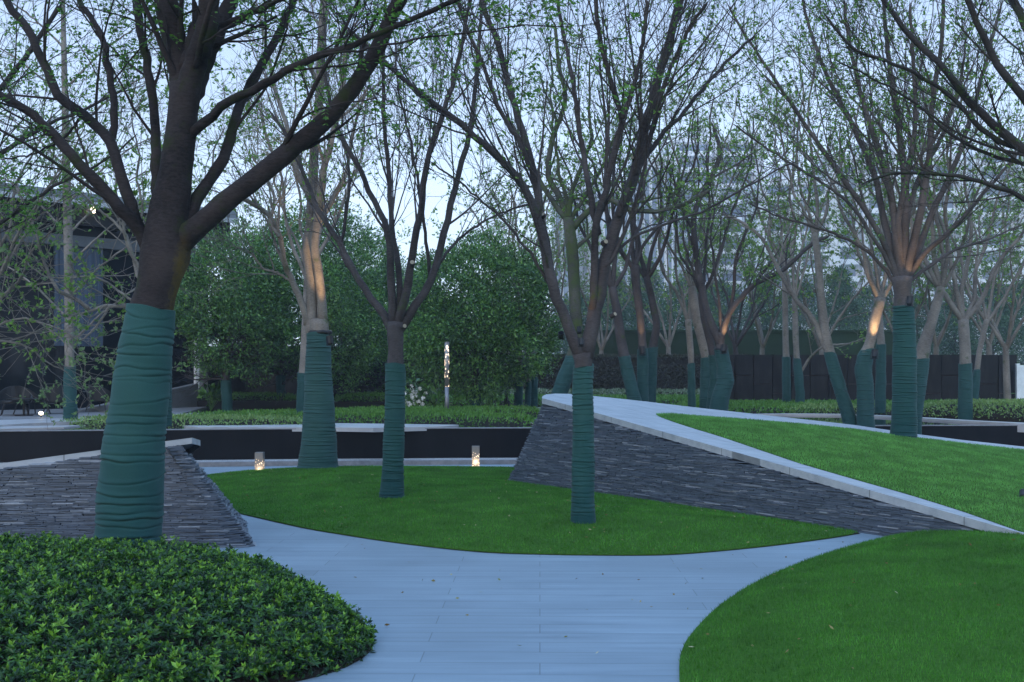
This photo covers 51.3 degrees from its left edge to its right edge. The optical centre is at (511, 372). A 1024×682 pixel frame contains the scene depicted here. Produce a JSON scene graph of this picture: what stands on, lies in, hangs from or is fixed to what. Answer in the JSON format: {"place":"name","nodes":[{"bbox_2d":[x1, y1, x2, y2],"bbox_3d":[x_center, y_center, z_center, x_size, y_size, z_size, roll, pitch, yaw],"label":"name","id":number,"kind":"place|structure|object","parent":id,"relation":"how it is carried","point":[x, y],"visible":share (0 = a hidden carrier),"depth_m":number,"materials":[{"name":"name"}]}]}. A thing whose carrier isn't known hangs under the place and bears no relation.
{"place":"outdoors","nodes":[
{"label":"outdoors","id":0,"kind":"place"},
{"bbox_2d":[0,407,206,419],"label":"terrace","id":1,"kind":"structure","parent":0,"point":[10,415],"depth_m":26.60,"materials":[{"name":"stone"}]},
{"bbox_2d":[0,386,32,415],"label":"lounge chair","id":2,"kind":"object","parent":1,"relation":"on","point":[10,391],"visible":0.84,"depth_m":25.71,"materials":[{"name":"black plastic"}]},
{"bbox_2d":[86,385,110,412],"bbox_3d":[-10.606,0.663,27.568,0.790,0.705,0.726,0,0,14],"label":"lounge chair","id":3,"kind":"object","parent":1,"relation":"on","point":[96,396],"visible":0.6,"depth_m":27.26,"materials":[{"name":"black plastic"}]},
{"bbox_2d":[78,384,197,412],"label":"ramp wall","id":4,"kind":"structure","parent":1,"relation":"on","point":[179,396],"depth_m":31.21,"materials":[{"name":"stone"}]},
{"bbox_2d":[0,407,532,426],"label":"pavement","id":5,"kind":"structure","parent":0,"point":[29,422],"depth_m":21.71,"materials":[{"name":"grey concrete"}]},
{"bbox_2d":[0,0,244,419],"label":"wrapped tree","id":6,"kind":"object","parent":5,"relation":"on","point":[70,393],"visible":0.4,"depth_m":22.96,"materials":[{"name":"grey plant"}]},
{"bbox_2d":[417,377,458,405],"bbox_3d":[-2.111,0.590,30.220,1.270,1.029,1.201,0,0,0],"label":"broadleaf plant","id":7,"kind":"object","parent":5,"relation":"on","point":[426,388],"visible":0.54,"depth_m":30.16,"materials":[{"name":"green plant"}]},
{"bbox_2d":[21,411,999,429],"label":"pool water","id":8,"kind":"structure","parent":0,"point":[878,421],"depth_m":22.04,"materials":[{"name":"black liquid"}]},
{"bbox_2d":[182,423,458,431],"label":"stepping slab","id":9,"kind":"structure","parent":8,"relation":"in","point":[354,427],"depth_m":20.64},
{"bbox_2d":[0,0,1023,352],"label":"sky","id":10,"kind":"structure","parent":0,"point":[434,188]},
{"bbox_2d":[207,465,856,555],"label":"lawn","id":11,"kind":"structure","parent":0,"point":[515,549],"depth_m":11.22,"materials":[{"name":"green plant"}]},
{"bbox_2d":[143,0,435,468],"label":"wrapped tree","id":12,"kind":"object","parent":11,"relation":"on","point":[318,447],"visible":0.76,"depth_m":17.41,"materials":[{"name":"brown plant"}]},
{"bbox_2d":[211,0,640,498],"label":"wrapped tree","id":13,"kind":"object","parent":11,"relation":"on","point":[397,318],"visible":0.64,"depth_m":13.46,"materials":[{"name":"brown plant"}]},
{"bbox_2d":[271,0,928,523],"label":"wrapped tree","id":14,"kind":"object","parent":11,"relation":"on","point":[583,450],"visible":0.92,"depth_m":11.15,"materials":[{"name":"brown plant"}]},
{"bbox_2d":[202,464,883,681],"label":"path","id":15,"kind":"structure","parent":0,"point":[535,607],"depth_m":7.95,"materials":[{"name":"stone"}]},
{"bbox_2d":[0,0,241,232],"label":"wrapped tree","id":16,"kind":"object","parent":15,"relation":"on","point":[29,51],"visible":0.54,"depth_m":12.77,"materials":[{"name":"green plant"}]},
{"bbox_2d":[0,530,377,681],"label":"shrub bed","id":17,"kind":"object","parent":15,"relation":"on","point":[84,609],"visible":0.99,"depth_m":6.16,"materials":[{"name":"green plant"}]},
{"bbox_2d":[196,459,516,466],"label":"kerb","id":18,"kind":"structure","parent":15,"relation":"on","point":[350,462],"depth_m":19.66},
{"bbox_2d":[242,514,859,555],"bbox_3d":[-0.025,1.688,11.054,7.132,0.008,2.074,0,0,13],"label":"soil edge","id":19,"kind":"object","parent":15,"relation":"on","point":[555,554],"visible":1,"depth_m":10.28,"materials":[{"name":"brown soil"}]},
{"bbox_2d":[214,465,1018,667],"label":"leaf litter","id":20,"kind":"object","parent":15,"relation":"on","point":[386,624],"visible":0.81,"depth_m":10.38,"materials":[{"name":"plant"}]},
{"bbox_2d":[678,529,1023,681],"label":"lawn","id":21,"kind":"structure","parent":0,"point":[858,654],"depth_m":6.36,"materials":[{"name":"green plant"}]},
{"bbox_3d":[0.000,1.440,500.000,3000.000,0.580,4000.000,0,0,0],"label":"ground","id":22,"kind":"structure","parent":0,"visible":0},
{"bbox_2d":[0,31,185,427],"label":"wrapped tree","id":23,"kind":"object","parent":22,"relation":"on","point":[79,327],"visible":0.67,"depth_m":15.74,"materials":[{"name":"brown plant"}]},
{"bbox_2d":[0,182,237,409],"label":"glass pavilion","id":24,"kind":"structure","parent":22,"relation":"on","point":[17,373],"depth_m":30.24,"materials":[{"name":"black glass"}]},
{"bbox_2d":[0,438,256,547],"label":"slate ramp","id":25,"kind":"structure","parent":22,"relation":"on","point":[55,495],"depth_m":10.54,"materials":[{"name":"grey stone"}]},
{"bbox_2d":[0,23,269,426],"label":"wrapped tree","id":26,"kind":"object","parent":22,"relation":"on","point":[107,306],"visible":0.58,"depth_m":15.22,"materials":[{"name":"brown plant"}]},
{"bbox_2d":[60,412,302,426],"bbox_3d":[-6.563,1.018,22.005,5.690,0.456,2.382,0,0,0],"label":"ground cover","id":27,"kind":"object","parent":22,"relation":"on","point":[178,420],"visible":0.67,"depth_m":21.50,"materials":[{"name":"green plant"}]},
{"bbox_2d":[197,371,221,410],"bbox_3d":[-8.703,0.522,31.017,1.002,1.167,1.030,0,0,0],"label":"broadleaf plant","id":28,"kind":"object","parent":22,"relation":"on","point":[215,391],"visible":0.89,"depth_m":30.91,"materials":[{"name":"green plant"}]},
{"bbox_2d":[173,219,300,410],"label":"round evergreen","id":29,"kind":"object","parent":22,"relation":"on","point":[229,327],"visible":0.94,"depth_m":29.33,"materials":[{"name":"plant"}]},
{"bbox_2d":[197,401,295,410],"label":"planter wall","id":30,"kind":"structure","parent":22,"relation":"on","point":[250,405],"depth_m":31.95,"materials":[{"name":"black stone"}]},
{"bbox_2d":[198,391,296,401],"bbox_3d":[-8.527,0.801,32.454,4.287,0.559,1.126,0,0,0],"label":"clipped hedge","id":31,"kind":"object","parent":30,"relation":"on","point":[259,396],"visible":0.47,"depth_m":32.16,"materials":[{"name":"green plant"}]},
{"bbox_2d":[208,346,385,399],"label":"boundary wall","id":32,"kind":"structure","parent":22,"relation":"on","point":[237,384],"depth_m":36.00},
{"bbox_2d":[198,192,406,404],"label":"round evergreen","id":33,"kind":"object","parent":22,"relation":"on","point":[338,317],"visible":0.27,"depth_m":31.64,"materials":[{"name":"plant"}]},
{"bbox_2d":[282,195,427,333],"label":"grove tree","id":34,"kind":"object","parent":22,"relation":"on","point":[375,233],"visible":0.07,"depth_m":45.20,"materials":[{"name":"green plant"}]},
{"bbox_2d":[194,458,516,461],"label":"gravel","id":35,"kind":"structure","parent":22,"relation":"on","point":[356,459],"depth_m":20.22,"materials":[{"name":"grey gravel"}]},
{"bbox_2d":[179,404,540,424],"bbox_3d":[-3.299,0.998,25.294,8.527,0.497,7.354,0,0,0],"label":"ground cover","id":36,"kind":"object","parent":22,"relation":"on","point":[476,414],"visible":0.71,"depth_m":23.13,"materials":[{"name":"green plant"}]},
{"bbox_2d":[221,31,393,411],"bbox_3d":[-4.555,-3.357,23.977,3.757,8.789,2.661,0,0,-40],"label":"wrapped tree","id":37,"kind":"object","parent":36,"relation":"on","point":[300,392],"visible":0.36,"depth_m":23.89,"materials":[{"name":"brown plant"}]},
{"bbox_2d":[453,0,746,393],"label":"wrapped tree","id":38,"kind":"object","parent":36,"relation":"on","point":[563,381],"visible":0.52,"depth_m":24.38,"materials":[{"name":"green plant"}]},
{"bbox_2d":[0,0,734,564],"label":"wrapped tree","id":39,"kind":"object","parent":22,"relation":"on","point":[176,228],"visible":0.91,"depth_m":8.45,"materials":[{"name":"green plant"}]},
{"bbox_2d":[334,401,408,407],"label":"planter wall","id":40,"kind":"structure","parent":22,"relation":"on","point":[348,404],"depth_m":32.95,"materials":[{"name":"black stone"}]},
{"bbox_2d":[334,391,385,401],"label":"clipped hedge","id":41,"kind":"object","parent":40,"relation":"on","point":[376,396],"visible":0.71,"depth_m":33.17,"materials":[{"name":"green plant"}]},
{"bbox_2d":[333,249,451,394],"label":"round evergreen","id":42,"kind":"object","parent":22,"relation":"on","point":[374,379],"visible":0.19,"depth_m":35.43,"materials":[{"name":"plant"}]},
{"bbox_2d":[402,220,564,405],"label":"round evergreen","id":43,"kind":"object","parent":22,"relation":"on","point":[485,332],"visible":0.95,"depth_m":27.92,"materials":[{"name":"plant"}]},
{"bbox_2d":[427,180,565,306],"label":"grove tree","id":44,"kind":"object","parent":22,"relation":"on","point":[552,219],"visible":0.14,"depth_m":43.95,"materials":[{"name":"green plant"}]},
{"bbox_2d":[0,425,1023,462],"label":"pool wall","id":45,"kind":"structure","parent":22,"relation":"on","point":[283,443],"depth_m":20.43,"materials":[{"name":"black stone"}]},
{"bbox_2d":[760,413,1023,431],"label":"pool rim","id":46,"kind":"object","parent":45,"relation":"on","point":[1020,427],"visible":0.36,"depth_m":23.61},
{"bbox_2d":[441,147,586,405],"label":"wrapped tree","id":47,"kind":"object","parent":22,"relation":"on","point":[518,396],"visible":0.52,"depth_m":29.82,"materials":[{"name":"grey plant"}]},
{"bbox_2d":[334,393,699,406],"bbox_3d":[0.791,0.998,37.636,16.680,0.616,4.638,0,0,0],"label":"ground cover","id":48,"kind":"object","parent":22,"relation":"on","point":[674,398],"visible":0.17,"depth_m":35.96,"materials":[{"name":"green plant"}]},
{"bbox_2d":[453,178,594,405],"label":"wrapped tree","id":49,"kind":"object","parent":22,"relation":"on","point":[528,395],"visible":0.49,"depth_m":30.88,"materials":[{"name":"grey plant"}]},
{"bbox_2d":[471,161,600,406],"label":"wrapped tree","id":50,"kind":"object","parent":22,"relation":"on","point":[534,393],"visible":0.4,"depth_m":31.56,"materials":[{"name":"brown plant"}]},
{"bbox_2d":[414,388,699,395],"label":"ground cover","id":51,"kind":"object","parent":22,"relation":"on","point":[602,391],"visible":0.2,"depth_m":40.25,"materials":[{"name":"green plant"}]},
{"bbox_2d":[469,208,647,352],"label":"grove tree","id":52,"kind":"object","parent":22,"relation":"on","point":[584,284],"visible":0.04,"depth_m":46.83,"materials":[{"name":"green plant"}]},
{"bbox_2d":[550,192,578,353],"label":"apartment tower","id":53,"kind":"structure","parent":22,"relation":"on","point":[565,289],"depth_m":189.88,"materials":[{"name":"grey glass"}]},
{"bbox_2d":[546,292,589,353],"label":"tree","id":54,"kind":"object","parent":22,"relation":"on","point":[565,347],"visible":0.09,"depth_m":69.28,"materials":[{"name":"green plant"}]},
{"bbox_2d":[405,353,748,391],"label":"tall hedge","id":55,"kind":"object","parent":22,"relation":"on","point":[672,371],"visible":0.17,"depth_m":41.74,"materials":[{"name":"plant"}]},
{"bbox_2d":[577,172,601,324],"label":"apartment tower","id":56,"kind":"structure","parent":22,"relation":"on","point":[583,271],"depth_m":198.38,"materials":[{"name":"grey glass"}]},
{"bbox_2d":[548,223,671,354],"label":"grove tree","id":57,"kind":"object","parent":22,"relation":"on","point":[602,343],"visible":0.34,"depth_m":43.76,"materials":[{"name":"brown plant"}]},
{"bbox_2d":[595,181,628,329],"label":"apartment tower","id":58,"kind":"structure","parent":22,"relation":"on","point":[602,223],"depth_m":185.00,"materials":[{"name":"grey glass"}]},
{"bbox_2d":[599,266,636,329],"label":"tree","id":59,"kind":"object","parent":22,"relation":"on","point":[624,316],"visible":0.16,"depth_m":65.40,"materials":[{"name":"green plant"}]},
{"bbox_2d":[519,50,730,400],"bbox_3d":[2.711,-3.314,25.142,5.142,8.624,2.991,0,0,0],"label":"wrapped tree","id":60,"kind":"object","parent":22,"relation":"on","point":[629,378],"visible":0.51,"depth_m":24.95,"materials":[{"name":"brown plant"}]},
{"bbox_2d":[518,43,736,401],"bbox_3d":[2.711,-3.605,25.349,5.259,9.138,2.865,0,0,-24],"label":"wrapped tree","id":61,"kind":"object","parent":22,"relation":"on","point":[642,372],"visible":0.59,"depth_m":25.52,"materials":[{"name":"brown plant"}]},
{"bbox_2d":[548,45,749,402],"bbox_3d":[3.371,-3.702,26.099,5.128,9.395,3.154,0,0,-16],"label":"wrapped tree","id":62,"kind":"object","parent":22,"relation":"on","point":[646,273],"visible":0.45,"depth_m":26.11,"materials":[{"name":"brown plant"}]},
{"bbox_2d":[623,257,674,329],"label":"tree","id":63,"kind":"object","parent":22,"relation":"on","point":[645,300],"visible":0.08,"depth_m":71.35,"materials":[{"name":"green plant"}]},
{"bbox_2d":[627,155,674,327],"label":"apartment tower","id":64,"kind":"structure","parent":22,"relation":"on","point":[648,217],"depth_m":189.88,"materials":[{"name":"grey glass"}]},
{"bbox_2d":[581,180,721,354],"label":"grove tree","id":65,"kind":"object","parent":22,"relation":"on","point":[667,342],"visible":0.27,"depth_m":43.96,"materials":[{"name":"brown plant"}]},
{"bbox_2d":[646,277,724,329],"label":"tree","id":66,"kind":"object","parent":22,"relation":"on","point":[682,323],"visible":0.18,"depth_m":59.47,"materials":[{"name":"green plant"}]},
{"bbox_2d":[619,67,753,406],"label":"wrapped tree","id":67,"kind":"object","parent":22,"relation":"on","point":[691,383],"visible":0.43,"depth_m":27.91,"materials":[{"name":"brown plant"}]},
{"bbox_2d":[601,62,783,408],"bbox_3d":[4.537,-3.181,25.604,3.041,8.462,4.025,0,0,44],"label":"wrapped tree","id":68,"kind":"object","parent":22,"relation":"on","point":[711,355],"visible":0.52,"depth_m":25.82,"materials":[{"name":"brown plant"}]},
{"bbox_2d":[596,69,790,407],"bbox_3d":[4.639,-3.446,26.910,6.046,8.843,2.723,0,0,-23],"label":"wrapped tree","id":69,"kind":"object","parent":22,"relation":"on","point":[700,336],"visible":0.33,"depth_m":26.89,"materials":[{"name":"brown plant"}]},
{"bbox_2d":[661,125,763,329],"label":"apartment tower","id":70,"kind":"structure","parent":22,"relation":"on","point":[738,279],"depth_m":204.90,"materials":[{"name":"grey glass"}]},
{"bbox_2d":[691,279,747,329],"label":"tree","id":71,"kind":"object","parent":22,"relation":"on","point":[722,298],"visible":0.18,"depth_m":74.13,"materials":[{"name":"green plant"}]},
{"bbox_2d":[583,330,892,354],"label":"garden wall","id":72,"kind":"structure","parent":22,"relation":"on","point":[749,344],"depth_m":46.00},
{"bbox_2d":[661,178,834,354],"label":"grove tree","id":73,"kind":"object","parent":22,"relation":"on","point":[735,341],"visible":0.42,"depth_m":36.68,"materials":[{"name":"brown plant"}]},
{"bbox_2d":[637,110,861,410],"bbox_3d":[5.407,-2.506,24.735,5.174,7.080,3.181,0,0,21],"label":"wrapped tree","id":74,"kind":"object","parent":22,"relation":"on","point":[721,393],"visible":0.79,"depth_m":25.04,"materials":[{"name":"brown plant"}]},
{"bbox_2d":[507,394,1023,536],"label":"slate ramp","id":75,"kind":"structure","parent":22,"relation":"on","point":[871,480],"depth_m":13.82,"materials":[{"name":"grey stone"}]},
{"bbox_2d":[658,0,1023,437],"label":"wrapped tree","id":76,"kind":"object","parent":75,"relation":"on","point":[903,256],"visible":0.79,"depth_m":17.56,"materials":[{"name":"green plant"}]},
{"bbox_2d":[733,0,1023,248],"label":"wrapped tree","id":77,"kind":"object","parent":75,"relation":"on","point":[1010,140],"visible":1,"depth_m":10.54,"materials":[{"name":"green plant"}]},
{"bbox_2d":[741,282,790,329],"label":"tree","id":78,"kind":"object","parent":22,"relation":"on","point":[765,323],"visible":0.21,"depth_m":67.50,"materials":[{"name":"green plant"}]},
{"bbox_2d":[701,205,839,354],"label":"grove tree","id":79,"kind":"object","parent":22,"relation":"on","point":[762,341],"visible":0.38,"depth_m":38.64,"materials":[{"name":"brown plant"}]},
{"bbox_2d":[693,25,853,401],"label":"wrapped tree","id":80,"kind":"object","parent":22,"relation":"on","point":[786,377],"visible":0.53,"depth_m":30.93,"materials":[{"name":"brown plant"}]},
{"bbox_2d":[684,0,888,424],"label":"wrapped tree","id":81,"kind":"object","parent":22,"relation":"on","point":[844,402],"visible":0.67,"depth_m":20.62,"materials":[{"name":"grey plant"}]},
{"bbox_2d":[740,165,839,329],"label":"apartment tower","id":82,"kind":"structure","parent":22,"relation":"on","point":[835,258],"depth_m":179.46,"materials":[{"name":"grey glass"}]},
{"bbox_2d":[767,277,836,329],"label":"tree","id":83,"kind":"object","parent":22,"relation":"on","point":[813,308],"visible":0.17,"depth_m":79.02,"materials":[{"name":"green plant"}]},
{"bbox_2d":[721,77,889,401],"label":"wrapped tree","id":84,"kind":"object","parent":22,"relation":"on","point":[798,368],"visible":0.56,"depth_m":30.44,"materials":[{"name":"brown plant"}]},
{"bbox_2d":[670,398,946,413],"bbox_3d":[9.752,1.027,30.243,10.696,0.598,6.615,0,0,0],"label":"ground cover","id":85,"kind":"object","parent":22,"relation":"on","point":[761,406],"visible":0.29,"depth_m":28.42,"materials":[{"name":"green plant"}]},
{"bbox_2d":[780,401,891,415],"bbox_3d":[8.637,1.012,27.974,3.128,0.581,1.896,0,0,12],"label":"clipped hedge","id":86,"kind":"object","parent":22,"relation":"on","point":[830,407],"visible":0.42,"depth_m":27.46,"materials":[{"name":"green plant"}]},
{"bbox_2d":[809,264,868,329],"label":"tree","id":87,"kind":"object","parent":22,"relation":"on","point":[851,309],"visible":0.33,"depth_m":65.47,"materials":[{"name":"green plant"}]},
{"bbox_2d":[749,185,942,354],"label":"grove tree","id":88,"kind":"object","parent":22,"relation":"on","point":[819,345],"visible":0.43,"depth_m":36.99,"materials":[{"name":"brown plant"}]},
{"bbox_2d":[843,285,893,329],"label":"tree","id":89,"kind":"object","parent":22,"relation":"on","point":[888,297],"visible":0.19,"depth_m":73.18,"materials":[{"name":"green plant"}]},
{"bbox_2d":[797,51,941,412],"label":"wrapped tree","id":90,"kind":"object","parent":22,"relation":"on","point":[880,391],"visible":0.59,"depth_m":26.91,"materials":[{"name":"brown plant"}]},
{"bbox_2d":[729,355,1016,400],"bbox_3d":[11.243,0.335,34.105,9.686,1.830,0.230,0,0,0],"label":"panel fence","id":91,"kind":"object","parent":22,"relation":"on","point":[757,377],"visible":0.3,"depth_m":34.00,"materials":[{"name":"black metal"}]},
{"bbox_2d":[753,42,1004,427],"bbox_3d":[6.841,-2.545,20.297,4.324,7.444,3.221,0,0,0],"label":"wrapped tree","id":92,"kind":"object","parent":22,"relation":"on","point":[863,371],"visible":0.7,"depth_m":20.33,"materials":[{"name":"brown plant"}]},
{"bbox_2d":[808,141,968,354],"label":"apartment tower","id":93,"kind":"structure","parent":22,"relation":"on","point":[950,206],"depth_m":194.70,"materials":[{"name":"grey glass"}]},
{"bbox_2d":[818,166,989,331],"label":"grove tree","id":94,"kind":"object","parent":22,"relation":"on","point":[926,286],"visible":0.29,"depth_m":36.13,"materials":[{"name":"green plant"}]},
{"bbox_2d":[803,52,1023,419],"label":"wrapped tree","id":95,"kind":"object","parent":22,"relation":"on","point":[965,395],"visible":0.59,"depth_m":24.88,"materials":[{"name":"brown plant"}]},
{"bbox_2d":[888,292,954,354],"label":"tree","id":96,"kind":"object","parent":22,"relation":"on","point":[920,323],"visible":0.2,"depth_m":65.16,"materials":[{"name":"green plant"}]},
{"bbox_2d":[825,31,1023,434],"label":"wrapped tree","id":97,"kind":"object","parent":22,"relation":"on","point":[923,348],"visible":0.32,"depth_m":20.81,"materials":[{"name":"grey plant"}]},
{"bbox_2d":[874,193,1009,354],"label":"grove tree","id":98,"kind":"object","parent":22,"relation":"on","point":[936,341],"visible":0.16,"depth_m":36.69,"materials":[{"name":"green plant"}]},
{"bbox_2d":[877,176,1023,398],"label":"grove tree","id":99,"kind":"object","parent":22,"relation":"on","point":[1006,369],"visible":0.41,"depth_m":29.83,"materials":[{"name":"brown plant"}]},
{"bbox_2d":[889,153,1023,354],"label":"grove tree","id":100,"kind":"object","parent":22,"relation":"on","point":[992,334],"visible":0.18,"depth_m":35.89,"materials":[{"name":"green plant"}]},
{"bbox_2d":[932,285,982,354],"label":"tree","id":101,"kind":"object","parent":22,"relation":"on","point":[953,349],"visible":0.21,"depth_m":69.45,"materials":[{"name":"green plant"}]},
{"bbox_2d":[913,103,1023,398],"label":"wrapped tree","id":102,"kind":"object","parent":22,"relation":"on","point":[987,317],"visible":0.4,"depth_m":28.97,"materials":[{"name":"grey plant"}]},
{"bbox_2d":[922,397,1023,422],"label":"clipped hedge","id":103,"kind":"object","parent":22,"relation":"on","point":[1003,410],"visible":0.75,"depth_m":25.11,"materials":[{"name":"green plant"}]},
{"bbox_2d":[952,281,1023,362],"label":"tree","id":104,"kind":"object","parent":22,"relation":"on","point":[1005,318],"visible":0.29,"depth_m":61.28,"materials":[{"name":"green plant"}]},
{"bbox_2d":[960,138,1023,359],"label":"apartment tower","id":105,"kind":"structure","parent":22,"relation":"on","point":[984,218],"depth_m":199.27,"materials":[{"name":"grey glass"}]},
{"bbox_2d":[989,278,1023,364],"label":"tree","id":106,"kind":"object","parent":22,"relation":"on","point":[1019,285],"visible":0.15,"depth_m":67.61,"materials":[{"name":"green plant"}]},
{"bbox_2d":[1015,363,1023,398],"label":"white board","id":107,"kind":"object","parent":22,"relation":"on","point":[1019,381],"visible":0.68,"depth_m":33.62,"materials":[{"name":"white"}]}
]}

